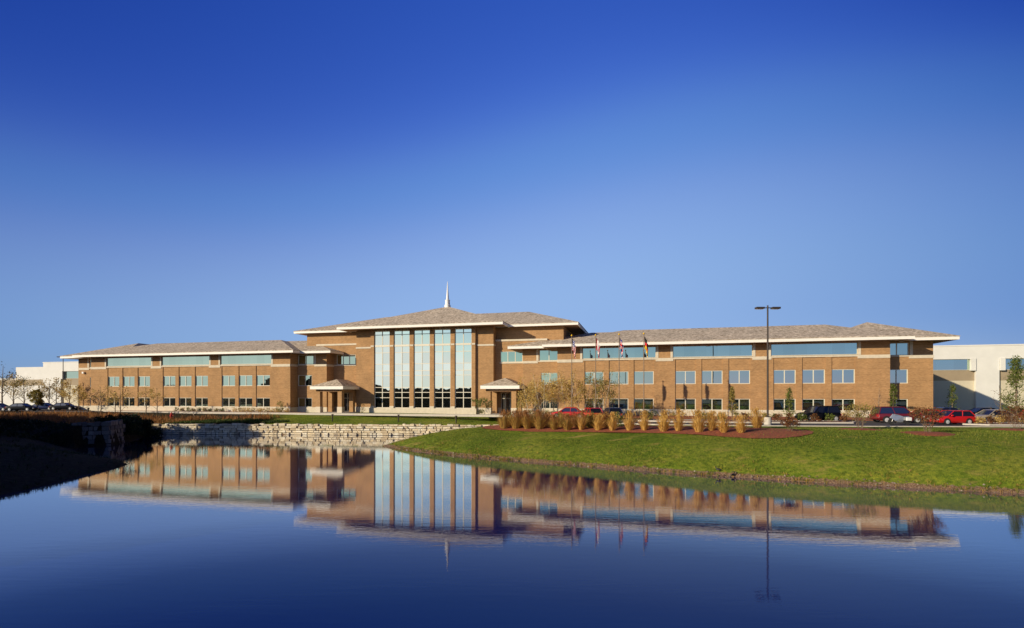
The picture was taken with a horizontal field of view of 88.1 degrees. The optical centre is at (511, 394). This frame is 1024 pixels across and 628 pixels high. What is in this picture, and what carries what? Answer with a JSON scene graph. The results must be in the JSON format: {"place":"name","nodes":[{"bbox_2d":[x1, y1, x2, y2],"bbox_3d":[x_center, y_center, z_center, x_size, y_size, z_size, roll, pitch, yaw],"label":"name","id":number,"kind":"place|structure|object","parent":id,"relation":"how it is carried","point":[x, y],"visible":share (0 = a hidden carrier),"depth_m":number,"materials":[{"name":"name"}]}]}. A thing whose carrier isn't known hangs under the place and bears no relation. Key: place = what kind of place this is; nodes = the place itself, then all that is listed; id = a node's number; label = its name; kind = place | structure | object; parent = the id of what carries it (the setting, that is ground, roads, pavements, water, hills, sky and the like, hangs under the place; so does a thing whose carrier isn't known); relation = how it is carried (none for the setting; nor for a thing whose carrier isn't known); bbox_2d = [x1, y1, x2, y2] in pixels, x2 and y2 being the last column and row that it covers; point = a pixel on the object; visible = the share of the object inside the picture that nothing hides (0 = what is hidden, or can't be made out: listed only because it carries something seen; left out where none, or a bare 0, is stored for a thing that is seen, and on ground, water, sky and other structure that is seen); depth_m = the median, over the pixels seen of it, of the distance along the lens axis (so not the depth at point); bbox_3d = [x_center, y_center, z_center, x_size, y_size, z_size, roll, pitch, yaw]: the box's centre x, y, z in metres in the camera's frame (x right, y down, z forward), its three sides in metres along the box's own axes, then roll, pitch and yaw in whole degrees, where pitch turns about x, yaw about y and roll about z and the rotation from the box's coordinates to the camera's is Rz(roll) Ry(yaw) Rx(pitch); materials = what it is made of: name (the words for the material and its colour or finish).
{"place":"outdoors","nodes":[
{"label":"outdoors","id":0,"kind":"place"},
{"bbox_2d":[0,434,1023,627],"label":"pond water","id":1,"kind":"structure","parent":0,"point":[252,531],"depth_m":20.49,"materials":[{"name":"blue liquid"}]},
{"bbox_2d":[0,409,1023,495],"bbox_3d":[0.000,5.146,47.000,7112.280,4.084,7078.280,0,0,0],"label":"ground","id":2,"kind":"structure","parent":0,"point":[72,435],"depth_m":40.42,"materials":[{"name":"green plant"}]},
{"bbox_2d":[0,361,24,402],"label":"autumn tree","id":3,"kind":"object","parent":2,"relation":"on","point":[2,390],"visible":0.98,"depth_m":103.92,"materials":[{"name":"brown plant"}]},
{"bbox_2d":[0,374,32,402],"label":"autumn tree","id":4,"kind":"object","parent":2,"relation":"on","point":[15,387],"visible":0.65,"depth_m":107.98,"materials":[{"name":"brown plant"}]},
{"bbox_2d":[0,367,42,405],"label":"warehouse","id":5,"kind":"structure","parent":2,"relation":"on","point":[35,374],"depth_m":139.90,"materials":[{"name":"concrete"}]},
{"bbox_2d":[9,377,39,402],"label":"autumn tree","id":6,"kind":"object","parent":2,"relation":"on","point":[23,381],"visible":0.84,"depth_m":105.97,"materials":[{"name":"brown plant"}]},
{"bbox_2d":[26,389,44,406],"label":"autumn tree","id":7,"kind":"object","parent":2,"relation":"on","point":[36,395],"visible":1,"depth_m":102.60,"materials":[{"name":"green plant"}]},
{"bbox_2d":[0,409,102,411],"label":"car park","id":8,"kind":"structure","parent":2,"relation":"on","point":[41,410],"depth_m":100.82,"materials":[{"name":"asphalt"}]},
{"bbox_2d":[5,403,38,410],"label":"parked car","id":9,"kind":"object","parent":8,"relation":"on","point":[21,406],"visible":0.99,"depth_m":97.26,"materials":[{"name":"black paint"}]},
{"bbox_2d":[36,377,66,402],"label":"autumn tree","id":10,"kind":"object","parent":2,"relation":"on","point":[47,388],"visible":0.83,"depth_m":107.88,"materials":[{"name":"brown plant"}]},
{"bbox_2d":[43,361,77,405],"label":"warehouse","id":11,"kind":"structure","parent":2,"relation":"on","point":[51,370],"depth_m":136.76,"materials":[{"name":"concrete"}]},
{"bbox_2d":[49,403,79,409],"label":"parked car","id":12,"kind":"object","parent":2,"relation":"on","point":[59,406],"visible":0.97,"depth_m":103.24,"materials":[{"name":"black paint"}]},
{"bbox_2d":[0,435,131,489],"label":"bank grass","id":13,"kind":"structure","parent":2,"relation":"on","point":[37,447],"depth_m":41.24,"materials":[{"name":"brown plant"}]},
{"bbox_2d":[52,379,86,404],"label":"autumn tree","id":14,"kind":"object","parent":2,"relation":"on","point":[63,391],"visible":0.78,"depth_m":103.29,"materials":[{"name":"brown plant"}]},
{"bbox_2d":[72,420,124,444],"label":"stone wall","id":15,"kind":"structure","parent":2,"relation":"on","point":[119,425],"depth_m":61.15,"materials":[{"name":"stone"}]},
{"bbox_2d":[105,385,134,412],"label":"young tree","id":16,"kind":"object","parent":2,"relation":"on","point":[114,395],"visible":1,"depth_m":77.99,"materials":[{"name":"brown plant"}]},
{"bbox_2d":[112,413,142,433],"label":"evergreen shrub","id":17,"kind":"object","parent":2,"relation":"on","point":[118,417],"visible":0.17,"depth_m":70.28,"materials":[{"name":"green plant"}]},
{"bbox_2d":[123,418,145,437],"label":"evergreen shrub","id":18,"kind":"object","parent":2,"relation":"on","point":[131,426],"visible":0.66,"depth_m":67.83,"materials":[{"name":"green plant"}]},
{"bbox_2d":[0,409,279,423],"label":"tall grass","id":19,"kind":"structure","parent":2,"relation":"on","point":[54,416],"depth_m":79.00,"materials":[{"name":"plant"}]},
{"bbox_2d":[138,418,162,436],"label":"evergreen shrub","id":20,"kind":"object","parent":2,"relation":"on","point":[147,424],"visible":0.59,"depth_m":73.44,"materials":[{"name":"green plant"}]},
{"bbox_2d":[157,418,289,424],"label":"ground cover","id":21,"kind":"object","parent":2,"relation":"on","point":[236,420],"visible":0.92,"depth_m":78.97,"materials":[{"name":"plant"}]},
{"bbox_2d":[103,411,529,417],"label":"footpath","id":22,"kind":"structure","parent":2,"relation":"on","point":[451,415],"depth_m":84.84,"materials":[{"name":"concrete"}]},
{"bbox_2d":[152,423,498,435],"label":"stone wall","id":23,"kind":"structure","parent":2,"relation":"on","point":[252,429],"depth_m":76.77,"materials":[{"name":"stone"}]},
{"bbox_2d":[60,281,959,416],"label":"office building","id":24,"kind":"structure","parent":2,"relation":"on","point":[447,358],"depth_m":86.23,"materials":[{"name":"brown brick"}]},
{"bbox_2d":[107,357,150,366],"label":"window","id":25,"kind":"structure","parent":24,"relation":"in","point":[132,361],"depth_m":100.00,"materials":[{"name":"teal glass"}]},
{"bbox_2d":[162,356,208,365],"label":"window","id":26,"kind":"structure","parent":24,"relation":"in","point":[180,360],"depth_m":96.95,"materials":[{"name":"teal glass"}]},
{"bbox_2d":[222,375,234,385],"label":"window","id":27,"kind":"structure","parent":24,"relation":"in","point":[227,380],"depth_m":94.80,"materials":[{"name":"teal glass"}]},
{"bbox_2d":[239,375,251,385],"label":"window","id":28,"kind":"structure","parent":24,"relation":"in","point":[244,380],"depth_m":93.94,"materials":[{"name":"teal glass"}]},
{"bbox_2d":[221,355,270,364],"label":"window","id":29,"kind":"structure","parent":24,"relation":"in","point":[228,359],"depth_m":93.87,"materials":[{"name":"teal glass"}]},
{"bbox_2d":[257,375,269,385],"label":"window","id":30,"kind":"structure","parent":24,"relation":"in","point":[262,380],"depth_m":92.98,"materials":[{"name":"teal glass"}]},
{"bbox_2d":[298,375,311,385],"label":"window","id":31,"kind":"structure","parent":24,"relation":"in","point":[303,380],"depth_m":93.17,"materials":[{"name":"black glass"}]},
{"bbox_2d":[298,355,313,364],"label":"window","id":32,"kind":"structure","parent":24,"relation":"in","point":[302,359],"depth_m":93.21,"materials":[{"name":"teal glass"}]},
{"bbox_2d":[337,354,355,364],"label":"window","id":33,"kind":"structure","parent":24,"relation":"in","point":[341,359],"depth_m":93.71,"materials":[{"name":"teal glass"}]},
{"bbox_2d":[375,330,389,407],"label":"curtain window","id":34,"kind":"structure","parent":24,"relation":"in","point":[382,338],"depth_m":90.37,"materials":[{"name":"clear glass"}]},
{"bbox_2d":[394,330,408,407],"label":"curtain window","id":35,"kind":"structure","parent":24,"relation":"in","point":[401,337],"depth_m":89.55,"materials":[{"name":"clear glass"}]},
{"bbox_2d":[414,329,429,407],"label":"curtain window","id":36,"kind":"structure","parent":24,"relation":"in","point":[421,337],"depth_m":88.62,"materials":[{"name":"clear glass"}]},
{"bbox_2d":[434,329,449,407],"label":"curtain window","id":37,"kind":"structure","parent":24,"relation":"in","point":[441,337],"depth_m":87.75,"materials":[{"name":"clear glass"}]},
{"bbox_2d":[455,328,471,408],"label":"curtain window","id":38,"kind":"structure","parent":24,"relation":"in","point":[463,336],"depth_m":86.86,"materials":[{"name":"clear glass"}]},
{"bbox_2d":[501,393,510,412],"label":"entrance door","id":39,"kind":"structure","parent":24,"relation":"in","point":[505,397],"depth_m":86.69,"materials":[{"name":"black glass"}]},
{"bbox_2d":[500,351,522,361],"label":"window","id":40,"kind":"structure","parent":24,"relation":"in","point":[505,356],"depth_m":86.48,"materials":[{"name":"teal glass"}]},
{"bbox_2d":[539,350,556,360],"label":"window","id":41,"kind":"structure","parent":24,"relation":"in","point":[544,355],"depth_m":82.78,"materials":[{"name":"teal glass"}]},
{"bbox_2d":[609,398,627,409],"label":"window","id":42,"kind":"structure","parent":24,"relation":"in","point":[623,401],"depth_m":78.24,"materials":[{"name":"black glass"}]},
{"bbox_2d":[609,371,627,383],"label":"window","id":43,"kind":"structure","parent":24,"relation":"in","point":[623,374],"depth_m":78.26,"materials":[{"name":"teal glass"}]},
{"bbox_2d":[583,347,655,358],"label":"window","id":44,"kind":"structure","parent":24,"relation":"in","point":[611,352],"depth_m":78.26,"materials":[{"name":"teal glass"}]},
{"bbox_2d":[634,398,653,409],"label":"window","id":45,"kind":"structure","parent":24,"relation":"in","point":[638,402],"depth_m":77.43,"materials":[{"name":"black glass"}]},
{"bbox_2d":[634,371,653,383],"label":"window","id":46,"kind":"structure","parent":24,"relation":"in","point":[638,375],"depth_m":77.43,"materials":[{"name":"teal glass"}]},
{"bbox_2d":[675,399,695,409],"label":"window","id":47,"kind":"structure","parent":24,"relation":"in","point":[688,404],"depth_m":76.02,"materials":[{"name":"black glass"}]},
{"bbox_2d":[675,371,695,383],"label":"window","id":48,"kind":"structure","parent":24,"relation":"in","point":[681,377],"depth_m":76.02,"materials":[{"name":"teal glass"}]},
{"bbox_2d":[702,399,721,409],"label":"window","id":49,"kind":"structure","parent":24,"relation":"in","point":[707,404],"depth_m":75.17,"materials":[{"name":"black glass"}]},
{"bbox_2d":[702,370,721,383],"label":"window","id":50,"kind":"structure","parent":24,"relation":"in","point":[708,377],"depth_m":75.17,"materials":[{"name":"teal glass"}]},
{"bbox_2d":[673,344,752,356],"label":"window","id":51,"kind":"structure","parent":24,"relation":"in","point":[706,350],"depth_m":75.08,"materials":[{"name":"teal glass"}]},
{"bbox_2d":[729,399,749,409],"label":"window","id":52,"kind":"structure","parent":24,"relation":"in","point":[744,404],"depth_m":74.22,"materials":[{"name":"black glass"}]},
{"bbox_2d":[729,370,749,383],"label":"window","id":53,"kind":"structure","parent":24,"relation":"in","point":[735,376],"depth_m":74.28,"materials":[{"name":"teal glass"}]},
{"bbox_2d":[774,399,795,410],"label":"window","id":54,"kind":"structure","parent":24,"relation":"in","point":[779,404],"depth_m":72.98,"materials":[{"name":"black glass"}]},
{"bbox_2d":[774,370,795,383],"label":"window","id":55,"kind":"structure","parent":24,"relation":"in","point":[780,376],"depth_m":72.88,"materials":[{"name":"teal glass"}]},
{"bbox_2d":[802,399,824,410],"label":"window","id":56,"kind":"structure","parent":24,"relation":"in","point":[806,403],"depth_m":72.12,"materials":[{"name":"black glass"}]},
{"bbox_2d":[802,369,824,383],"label":"window","id":57,"kind":"structure","parent":24,"relation":"in","point":[814,376],"depth_m":72.03,"materials":[{"name":"teal glass"}]},
{"bbox_2d":[771,342,857,355],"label":"window","id":58,"kind":"structure","parent":24,"relation":"in","point":[850,348],"depth_m":71.94,"materials":[{"name":"teal glass"}]},
{"bbox_2d":[832,399,854,410],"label":"window","id":59,"kind":"structure","parent":24,"relation":"in","point":[835,402],"depth_m":71.15,"materials":[{"name":"black glass"}]},
{"bbox_2d":[832,369,854,382],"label":"window","id":60,"kind":"structure","parent":24,"relation":"in","point":[838,375],"depth_m":71.15,"materials":[{"name":"teal glass"}]},
{"bbox_2d":[890,369,907,382],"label":"window","id":61,"kind":"structure","parent":24,"relation":"in","point":[896,375],"depth_m":71.28,"materials":[{"name":"teal glass"}]},
{"bbox_2d":[890,343,908,354],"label":"window","id":62,"kind":"structure","parent":24,"relation":"in","point":[895,348],"depth_m":71.28,"materials":[{"name":"teal glass"}]},
{"bbox_2d":[482,425,812,437],"bbox_3d":[10.624,3.451,51.223,32.322,0.788,6.796,0,0,28],"label":"mulch bed","id":63,"kind":"object","parent":2,"relation":"on","point":[753,432],"visible":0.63,"depth_m":47.53,"materials":[{"name":"soil"}]},
{"bbox_2d":[495,409,513,428],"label":"ornamental grass","id":64,"kind":"object","parent":63,"relation":"on","point":[503,424],"depth_m":57.06,"materials":[{"name":"plant"}]},
{"bbox_2d":[506,409,525,428],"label":"ornamental grass","id":65,"kind":"object","parent":63,"relation":"on","point":[516,423],"depth_m":56.54,"materials":[{"name":"plant"}]},
{"bbox_2d":[516,409,532,428],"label":"ornamental grass","id":66,"kind":"object","parent":63,"relation":"on","point":[526,422],"depth_m":55.77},
{"bbox_2d":[531,409,547,428],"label":"ornamental grass","id":67,"kind":"object","parent":63,"relation":"on","point":[539,422],"depth_m":55.09,"materials":[{"name":"plant"}]},
{"bbox_2d":[559,413,575,429],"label":"ornamental grass","id":68,"kind":"object","parent":63,"relation":"on","point":[567,425],"depth_m":53.15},
{"bbox_2d":[604,411,619,430],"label":"ornamental grass","id":69,"kind":"object","parent":63,"relation":"on","point":[611,423],"depth_m":50.92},
{"bbox_2d":[622,410,637,429],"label":"ornamental grass","id":70,"kind":"object","parent":63,"relation":"on","point":[629,423],"depth_m":50.35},
{"bbox_2d":[636,410,652,429],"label":"ornamental grass","id":71,"kind":"object","parent":63,"relation":"on","point":[644,423],"depth_m":49.70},
{"bbox_2d":[654,408,673,431],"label":"ornamental grass","id":72,"kind":"object","parent":63,"relation":"on","point":[663,425],"depth_m":48.30,"materials":[{"name":"plant"}]},
{"bbox_2d":[671,408,685,430],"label":"ornamental grass","id":73,"kind":"object","parent":63,"relation":"on","point":[678,424],"depth_m":47.85,"materials":[{"name":"plant"}]},
{"bbox_2d":[687,408,708,431],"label":"ornamental grass","id":74,"kind":"object","parent":63,"relation":"on","point":[698,425],"depth_m":46.59,"materials":[{"name":"plant"}]},
{"bbox_2d":[701,410,720,430],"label":"ornamental grass","id":75,"kind":"object","parent":63,"relation":"on","point":[711,425],"depth_m":46.84,"materials":[{"name":"plant"}]},
{"bbox_2d":[714,411,731,432],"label":"ornamental grass","id":76,"kind":"object","parent":63,"relation":"on","point":[723,426],"depth_m":45.53,"materials":[{"name":"plant"}]},
{"bbox_2d":[729,414,750,432],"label":"ornamental grass","id":77,"kind":"object","parent":63,"relation":"on","point":[739,426],"depth_m":44.83,"materials":[{"name":"plant"}]},
{"bbox_2d":[745,407,766,427],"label":"ornamental grass","id":78,"kind":"object","parent":63,"relation":"on","point":[756,422],"depth_m":48.02,"materials":[{"name":"plant"}]},
{"bbox_2d":[384,445,1022,492],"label":"shore pebbles","id":79,"kind":"object","parent":2,"relation":"on","point":[725,475],"visible":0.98,"depth_m":37.78,"materials":[{"name":"stone"}]},
{"bbox_2d":[389,440,1019,492],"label":"shore weeds","id":80,"kind":"object","parent":2,"relation":"on","point":[880,480],"visible":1,"depth_m":38.47,"materials":[{"name":"plant"}]},
{"bbox_2d":[564,415,882,420],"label":"mulch bed","id":81,"kind":"object","parent":2,"relation":"on","point":[729,417],"depth_m":69.88,"materials":[{"name":"soil"}]},
{"bbox_2d":[515,377,547,410],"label":"birch tree","id":82,"kind":"object","parent":81,"relation":"on","point":[523,398],"visible":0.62,"depth_m":72.25,"materials":[{"name":"brown plant"}]},
{"bbox_2d":[526,372,556,414],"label":"birch tree","id":83,"kind":"object","parent":81,"relation":"on","point":[545,394],"visible":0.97,"depth_m":70.12,"materials":[{"name":"brown plant"}]},
{"bbox_2d":[537,371,570,410],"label":"birch tree","id":84,"kind":"object","parent":81,"relation":"on","point":[556,398],"visible":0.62,"depth_m":71.04,"materials":[{"name":"brown plant"}]},
{"bbox_2d":[549,369,584,406],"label":"birch tree","id":85,"kind":"object","parent":81,"relation":"on","point":[569,393],"visible":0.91,"depth_m":69.53,"materials":[{"name":"brown plant"}]},
{"bbox_2d":[566,373,601,407],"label":"birch tree","id":86,"kind":"object","parent":81,"relation":"on","point":[582,385],"visible":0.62,"depth_m":70.75,"materials":[{"name":"brown plant"}]},
{"bbox_2d":[580,368,622,410],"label":"birch tree","id":87,"kind":"object","parent":81,"relation":"on","point":[600,387],"visible":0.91,"depth_m":69.61,"materials":[{"name":"brown plant"}]},
{"bbox_2d":[726,387,738,417],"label":"cone tree","id":88,"kind":"object","parent":81,"relation":"on","point":[732,396],"visible":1,"depth_m":65.92,"materials":[{"name":"green plant"}]},
{"bbox_2d":[783,387,795,417],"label":"cone tree","id":89,"kind":"object","parent":81,"relation":"on","point":[790,404],"visible":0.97,"depth_m":65.92,"materials":[{"name":"green plant"}]},
{"bbox_2d":[563,418,1020,425],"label":"car park","id":90,"kind":"structure","parent":2,"relation":"on","point":[879,423],"depth_m":54.09,"materials":[{"name":"asphalt"}]},
{"bbox_2d":[640,419,855,423],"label":"kerb","id":91,"kind":"structure","parent":90,"relation":"on","point":[732,421],"depth_m":57.13,"materials":[{"name":"concrete"}]},
{"bbox_2d":[755,305,780,424],"bbox_3d":[26.000,-2.855,53.800,2.440,12.350,0.720,0,0,0],"label":"lamp post","id":92,"kind":"object","parent":90,"relation":"on","point":[768,419],"visible":0.94,"depth_m":53.73,"materials":[{"name":"metal"}]},
{"bbox_2d":[794,406,841,419],"bbox_3d":[34.992,2.237,60.600,4.850,1.805,2.200,0,0,-8],"label":"parked car","id":93,"kind":"object","parent":90,"relation":"on","point":[820,411],"visible":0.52,"depth_m":59.91,"materials":[{"name":"black paint"}]},
{"bbox_2d":[619,423,1023,426],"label":"kerb","id":94,"kind":"structure","parent":90,"relation":"on","point":[865,426],"depth_m":51.16,"materials":[{"name":"concrete"}]},
{"bbox_2d":[869,406,923,422],"bbox_3d":[41.827,2.237,57.500,4.850,1.805,2.200,0,0,6],"label":"parked car","id":95,"kind":"object","parent":90,"relation":"on","point":[884,413],"visible":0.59,"depth_m":56.80,"materials":[{"name":"red paint"}]},
{"bbox_2d":[928,410,975,424],"bbox_3d":[45.099,2.397,54.400,4.150,1.485,2.040,0,0,-4],"label":"parked car","id":96,"kind":"object","parent":90,"relation":"on","point":[959,416],"visible":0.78,"depth_m":53.64,"materials":[{"name":"red paint"}]},
{"bbox_2d":[975,409,1019,422],"bbox_3d":[52.304,2.408,57.600,4.700,1.465,2.100,0,0,-3],"label":"parked car","id":97,"kind":"object","parent":90,"relation":"on","point":[987,412],"visible":0.2,"depth_m":56.91,"materials":[{"name":"beige paint"}]},
{"bbox_2d":[839,428,881,430],"bbox_3d":[30.823,3.089,46.826,3.512,0.119,3.502,0,0,0],"label":"mulch ring","id":98,"kind":"object","parent":2,"relation":"on","point":[866,429],"visible":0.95,"depth_m":46.46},
{"bbox_2d":[841,402,877,427],"bbox_3d":[30.774,1.960,46.848,3.353,2.597,2.826,0,0,-41],"label":"specimen shrub","id":99,"kind":"object","parent":98,"relation":"on","point":[856,410],"visible":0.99,"depth_m":46.67,"materials":[{"name":"brown plant"}]},
{"bbox_2d":[900,431,955,435],"bbox_3d":[32.999,3.101,41.895,3.500,0.214,3.518,0,0,0],"label":"mulch ring","id":100,"kind":"object","parent":2,"relation":"on","point":[923,433],"visible":0.98,"depth_m":41.12,"materials":[{"name":"soil"}]},
{"bbox_2d":[909,405,947,431],"bbox_3d":[32.851,2.043,41.819,2.839,2.356,2.825,0,0,19],"label":"specimen shrub","id":101,"kind":"object","parent":100,"relation":"on","point":[925,411],"visible":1,"depth_m":41.65,"materials":[{"name":"brown plant"}]},
{"bbox_2d":[933,344,1023,409],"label":"warehouse","id":102,"kind":"structure","parent":2,"relation":"on","point":[975,375],"depth_m":88.59,"materials":[{"name":"concrete"}]},
{"bbox_2d":[933,359,968,369],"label":"window","id":103,"kind":"structure","parent":102,"relation":"in","point":[943,364],"depth_m":89.73,"materials":[{"name":"teal glass"}]},
{"bbox_2d":[992,428,1023,430],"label":"mulch ring","id":104,"kind":"object","parent":2,"relation":"on","point":[1013,429],"visible":0.95,"depth_m":46.41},
{"bbox_2d":[996,405,1023,428],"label":"specimen shrub","id":105,"kind":"object","parent":104,"relation":"on","point":[1016,415],"visible":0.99,"depth_m":46.74,"materials":[{"name":"brown plant"}]},
{"bbox_2d":[998,354,1023,412],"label":"cone tree","id":106,"kind":"object","parent":2,"relation":"on","point":[1016,377],"visible":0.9,"depth_m":59.94,"materials":[{"name":"green plant"}]},
{"bbox_2d":[0,0,1023,377],"label":"sky","id":107,"kind":"structure","parent":0,"point":[172,171],"materials":[{"name":"blue"}]},
{"bbox_2d":[888,414,911,424],"bbox_3d":[39.249,2.547,53.600,2.140,1.106,0.840,0,0,8],"label":"motorcycle","id":108,"kind":"object","parent":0,"point":[894,418],"visible":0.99,"depth_m":53.47,"materials":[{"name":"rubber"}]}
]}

